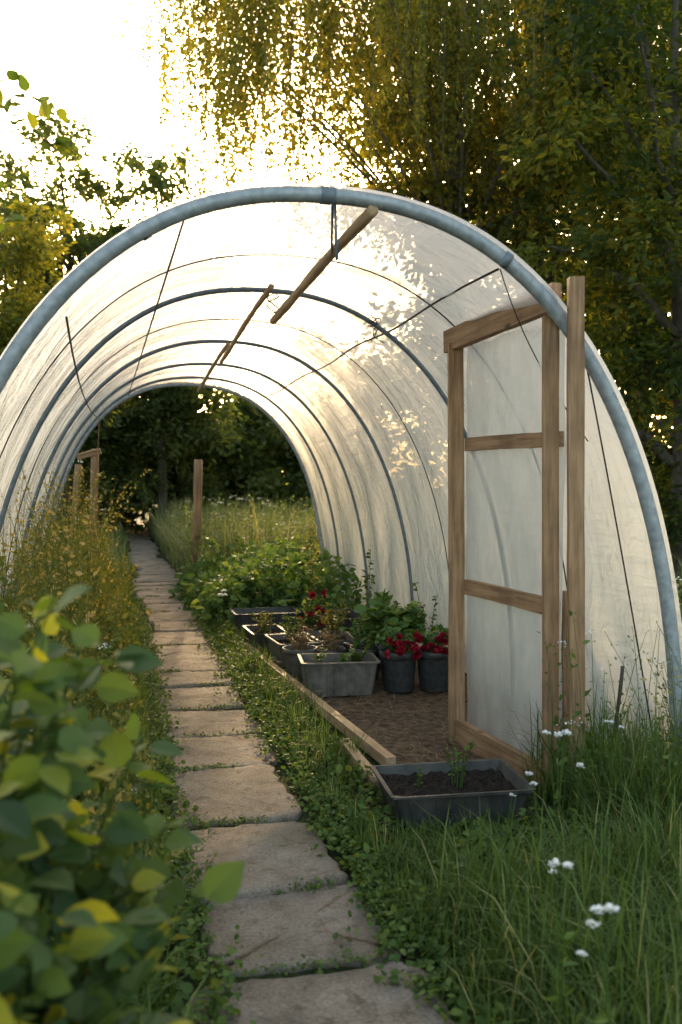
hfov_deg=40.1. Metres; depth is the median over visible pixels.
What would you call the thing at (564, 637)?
jamb block
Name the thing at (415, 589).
tall seedling
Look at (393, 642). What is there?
flowering plant
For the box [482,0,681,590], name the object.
maple tree
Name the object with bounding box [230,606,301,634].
planter box
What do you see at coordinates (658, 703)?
weeds
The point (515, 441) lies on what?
rail
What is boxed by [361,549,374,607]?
tall seedling
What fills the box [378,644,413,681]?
plant pot
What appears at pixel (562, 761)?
white wildflower
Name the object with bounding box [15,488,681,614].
meadow grass
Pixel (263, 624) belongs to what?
herb plant
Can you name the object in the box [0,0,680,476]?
sky
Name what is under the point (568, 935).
white wildflower
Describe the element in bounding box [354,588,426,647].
lettuce plant
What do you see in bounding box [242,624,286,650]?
planter box
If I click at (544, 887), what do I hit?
white wildflower
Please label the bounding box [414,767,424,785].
seedling
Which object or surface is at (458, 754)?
seedling
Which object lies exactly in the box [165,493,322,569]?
weeds
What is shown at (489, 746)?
bottom rail
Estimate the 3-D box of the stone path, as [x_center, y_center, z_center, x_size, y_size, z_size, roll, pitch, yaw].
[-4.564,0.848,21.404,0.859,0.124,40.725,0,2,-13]
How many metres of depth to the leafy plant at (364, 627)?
7.12 m
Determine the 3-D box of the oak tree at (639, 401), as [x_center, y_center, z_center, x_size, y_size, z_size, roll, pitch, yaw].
[6.647,-5.692,22.927,12.585,13.691,8.055,0,2,-13]
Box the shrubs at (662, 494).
[643,446,669,532]
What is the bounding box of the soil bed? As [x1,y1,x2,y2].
[296,621,566,763]
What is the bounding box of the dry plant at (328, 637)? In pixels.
[313,625,346,650]
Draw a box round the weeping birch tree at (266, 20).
[115,0,681,268]
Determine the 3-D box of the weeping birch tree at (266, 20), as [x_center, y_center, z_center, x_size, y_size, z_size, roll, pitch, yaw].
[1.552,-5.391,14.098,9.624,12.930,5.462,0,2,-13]
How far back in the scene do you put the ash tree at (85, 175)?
22.82 m
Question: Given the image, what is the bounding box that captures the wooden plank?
[340,738,379,788]
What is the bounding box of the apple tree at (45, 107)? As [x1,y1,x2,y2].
[0,69,70,231]
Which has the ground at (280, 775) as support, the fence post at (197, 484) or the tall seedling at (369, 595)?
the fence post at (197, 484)
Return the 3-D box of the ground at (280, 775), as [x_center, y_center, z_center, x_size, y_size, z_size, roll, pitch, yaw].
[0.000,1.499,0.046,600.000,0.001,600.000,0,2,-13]
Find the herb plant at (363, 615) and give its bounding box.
[357,607,401,644]
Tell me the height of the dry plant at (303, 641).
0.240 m
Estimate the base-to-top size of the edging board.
0.076 m
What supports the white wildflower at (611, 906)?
on the ground at (280, 775)
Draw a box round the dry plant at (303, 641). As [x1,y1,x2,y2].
[283,622,317,649]
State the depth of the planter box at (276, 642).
7.75 m
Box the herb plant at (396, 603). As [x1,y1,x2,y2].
[360,600,400,619]
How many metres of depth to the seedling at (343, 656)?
6.59 m
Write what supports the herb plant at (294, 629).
in the planter box at (276, 642)
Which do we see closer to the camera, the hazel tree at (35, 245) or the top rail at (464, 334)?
the top rail at (464, 334)
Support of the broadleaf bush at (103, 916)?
on the ground at (280, 775)
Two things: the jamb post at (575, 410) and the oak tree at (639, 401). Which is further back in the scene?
the oak tree at (639, 401)
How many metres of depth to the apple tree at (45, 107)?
2.69 m
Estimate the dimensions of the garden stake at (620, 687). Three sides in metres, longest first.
0.624 x 0.029 x 0.029 m
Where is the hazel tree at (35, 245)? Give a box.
[0,194,120,426]
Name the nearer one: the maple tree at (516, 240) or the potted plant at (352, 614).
the potted plant at (352, 614)
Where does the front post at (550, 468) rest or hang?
on the ground at (280, 775)
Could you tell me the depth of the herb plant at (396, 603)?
8.35 m
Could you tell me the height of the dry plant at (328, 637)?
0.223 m
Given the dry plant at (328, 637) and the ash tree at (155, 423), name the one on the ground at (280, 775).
the ash tree at (155, 423)
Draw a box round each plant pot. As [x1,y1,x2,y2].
[282,644,317,677]
[317,645,345,652]
[350,644,379,679]
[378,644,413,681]
[379,647,415,693]
[417,647,447,692]
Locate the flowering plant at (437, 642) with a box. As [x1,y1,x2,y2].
[407,623,447,658]
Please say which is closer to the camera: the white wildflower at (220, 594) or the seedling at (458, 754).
the seedling at (458, 754)
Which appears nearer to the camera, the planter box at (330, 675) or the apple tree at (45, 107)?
the apple tree at (45, 107)
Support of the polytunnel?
on the ground at (280, 775)
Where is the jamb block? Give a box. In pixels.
[561,590,566,730]
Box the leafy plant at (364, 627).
[338,614,383,649]
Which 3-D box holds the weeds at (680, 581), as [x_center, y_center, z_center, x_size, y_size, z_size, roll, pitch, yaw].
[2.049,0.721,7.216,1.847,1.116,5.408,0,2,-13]
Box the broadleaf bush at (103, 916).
[0,584,243,1023]
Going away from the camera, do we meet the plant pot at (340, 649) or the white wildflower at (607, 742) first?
the white wildflower at (607, 742)
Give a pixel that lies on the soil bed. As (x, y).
(430, 733)
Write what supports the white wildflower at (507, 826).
on the ground at (280, 775)
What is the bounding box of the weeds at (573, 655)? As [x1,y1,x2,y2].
[536,610,681,842]
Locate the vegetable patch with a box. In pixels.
[168,533,367,627]
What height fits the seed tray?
0.158 m
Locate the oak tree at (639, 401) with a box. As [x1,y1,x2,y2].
[395,26,673,483]
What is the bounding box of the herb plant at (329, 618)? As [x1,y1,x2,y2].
[314,602,352,639]
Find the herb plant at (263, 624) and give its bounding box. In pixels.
[250,611,275,633]
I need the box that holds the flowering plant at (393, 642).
[375,624,423,660]
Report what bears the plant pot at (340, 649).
on the soil bed
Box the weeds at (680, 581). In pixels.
[676,576,681,612]
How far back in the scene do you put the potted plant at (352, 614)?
9.13 m
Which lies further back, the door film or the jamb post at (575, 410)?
the door film
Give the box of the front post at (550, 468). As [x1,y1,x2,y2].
[542,315,559,795]
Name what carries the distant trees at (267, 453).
on the ground at (280, 775)
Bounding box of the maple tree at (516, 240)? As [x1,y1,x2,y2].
[316,0,681,427]
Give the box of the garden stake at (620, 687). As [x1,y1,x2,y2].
[612,666,623,750]
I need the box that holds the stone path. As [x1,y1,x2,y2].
[125,517,456,1023]
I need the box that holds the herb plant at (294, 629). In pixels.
[279,608,308,643]
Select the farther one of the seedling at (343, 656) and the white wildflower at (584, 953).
the seedling at (343, 656)
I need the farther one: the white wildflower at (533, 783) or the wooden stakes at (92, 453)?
the wooden stakes at (92, 453)
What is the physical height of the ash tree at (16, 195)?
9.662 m
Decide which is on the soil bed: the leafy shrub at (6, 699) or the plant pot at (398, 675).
the plant pot at (398, 675)
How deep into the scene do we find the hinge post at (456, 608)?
5.36 m
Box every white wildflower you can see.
[217,589,225,628]
[501,793,515,853]
[525,771,550,850]
[525,857,558,924]
[541,859,580,1023]
[542,729,572,855]
[569,762,590,861]
[576,950,613,1023]
[585,904,614,1023]
[601,720,624,801]
[602,903,619,1023]
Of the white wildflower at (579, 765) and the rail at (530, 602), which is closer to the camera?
the white wildflower at (579, 765)
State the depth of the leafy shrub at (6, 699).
3.33 m
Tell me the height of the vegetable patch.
0.968 m
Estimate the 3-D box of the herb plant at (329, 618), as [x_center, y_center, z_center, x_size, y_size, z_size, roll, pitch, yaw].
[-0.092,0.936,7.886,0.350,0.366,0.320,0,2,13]
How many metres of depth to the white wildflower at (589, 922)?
1.91 m
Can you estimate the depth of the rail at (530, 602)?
4.91 m
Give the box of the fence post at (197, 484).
[192,459,202,567]
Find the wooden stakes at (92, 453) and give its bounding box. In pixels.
[71,448,101,549]
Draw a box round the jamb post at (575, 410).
[566,276,584,795]
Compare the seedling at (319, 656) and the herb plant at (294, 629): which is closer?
the seedling at (319, 656)
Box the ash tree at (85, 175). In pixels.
[0,109,177,531]
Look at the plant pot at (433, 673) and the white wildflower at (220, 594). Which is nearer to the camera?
the plant pot at (433, 673)
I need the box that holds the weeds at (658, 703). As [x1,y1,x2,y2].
[604,625,681,800]
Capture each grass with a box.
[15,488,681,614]
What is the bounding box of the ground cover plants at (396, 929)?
[76,583,667,1023]
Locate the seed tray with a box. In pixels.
[370,758,535,827]
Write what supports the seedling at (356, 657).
in the planter box at (330, 675)
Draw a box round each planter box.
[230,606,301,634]
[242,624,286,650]
[264,632,322,666]
[297,652,380,696]
[304,630,353,652]
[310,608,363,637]
[343,641,381,669]
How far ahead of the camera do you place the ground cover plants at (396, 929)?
3.57 m
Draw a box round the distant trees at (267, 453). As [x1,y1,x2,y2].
[55,261,670,534]
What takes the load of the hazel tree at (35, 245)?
on the ground at (280, 775)
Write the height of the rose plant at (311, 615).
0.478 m
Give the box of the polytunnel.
[0,183,681,753]
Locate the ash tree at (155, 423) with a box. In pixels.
[65,135,247,540]
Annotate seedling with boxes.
[304,525,319,609]
[312,647,329,662]
[337,653,351,661]
[349,642,370,661]
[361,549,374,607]
[412,582,437,635]
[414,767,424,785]
[444,735,476,788]
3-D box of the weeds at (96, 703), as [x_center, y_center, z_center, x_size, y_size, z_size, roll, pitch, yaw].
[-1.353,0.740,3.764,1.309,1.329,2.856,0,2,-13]
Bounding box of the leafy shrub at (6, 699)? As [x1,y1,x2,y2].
[0,577,58,760]
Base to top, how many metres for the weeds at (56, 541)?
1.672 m
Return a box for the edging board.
[240,636,395,764]
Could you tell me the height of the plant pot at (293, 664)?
0.220 m
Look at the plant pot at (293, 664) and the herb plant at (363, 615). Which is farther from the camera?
the herb plant at (363, 615)
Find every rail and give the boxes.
[443,282,561,352]
[455,720,541,786]
[464,431,563,450]
[464,579,541,614]
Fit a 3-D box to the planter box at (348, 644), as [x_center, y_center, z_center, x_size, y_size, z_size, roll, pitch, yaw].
[0.301,1.162,7.567,0.437,0.176,0.489,-1,2,-21]
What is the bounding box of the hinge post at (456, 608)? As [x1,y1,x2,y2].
[447,343,464,740]
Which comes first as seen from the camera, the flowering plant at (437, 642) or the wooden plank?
the wooden plank
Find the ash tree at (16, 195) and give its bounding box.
[0,155,29,280]
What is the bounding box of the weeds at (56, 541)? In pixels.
[0,460,151,718]
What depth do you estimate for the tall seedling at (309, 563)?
9.41 m
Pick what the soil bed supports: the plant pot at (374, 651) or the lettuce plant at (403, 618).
the plant pot at (374, 651)
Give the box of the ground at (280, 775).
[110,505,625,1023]
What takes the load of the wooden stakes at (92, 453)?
on the ground at (280, 775)
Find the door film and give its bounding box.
[466,330,565,789]
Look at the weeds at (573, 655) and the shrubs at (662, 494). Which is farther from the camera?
the shrubs at (662, 494)
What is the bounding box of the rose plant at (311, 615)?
[298,589,326,631]
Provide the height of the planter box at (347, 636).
0.190 m
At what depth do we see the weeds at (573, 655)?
4.01 m
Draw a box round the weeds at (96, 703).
[0,528,189,983]
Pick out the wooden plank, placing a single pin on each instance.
(368, 776)

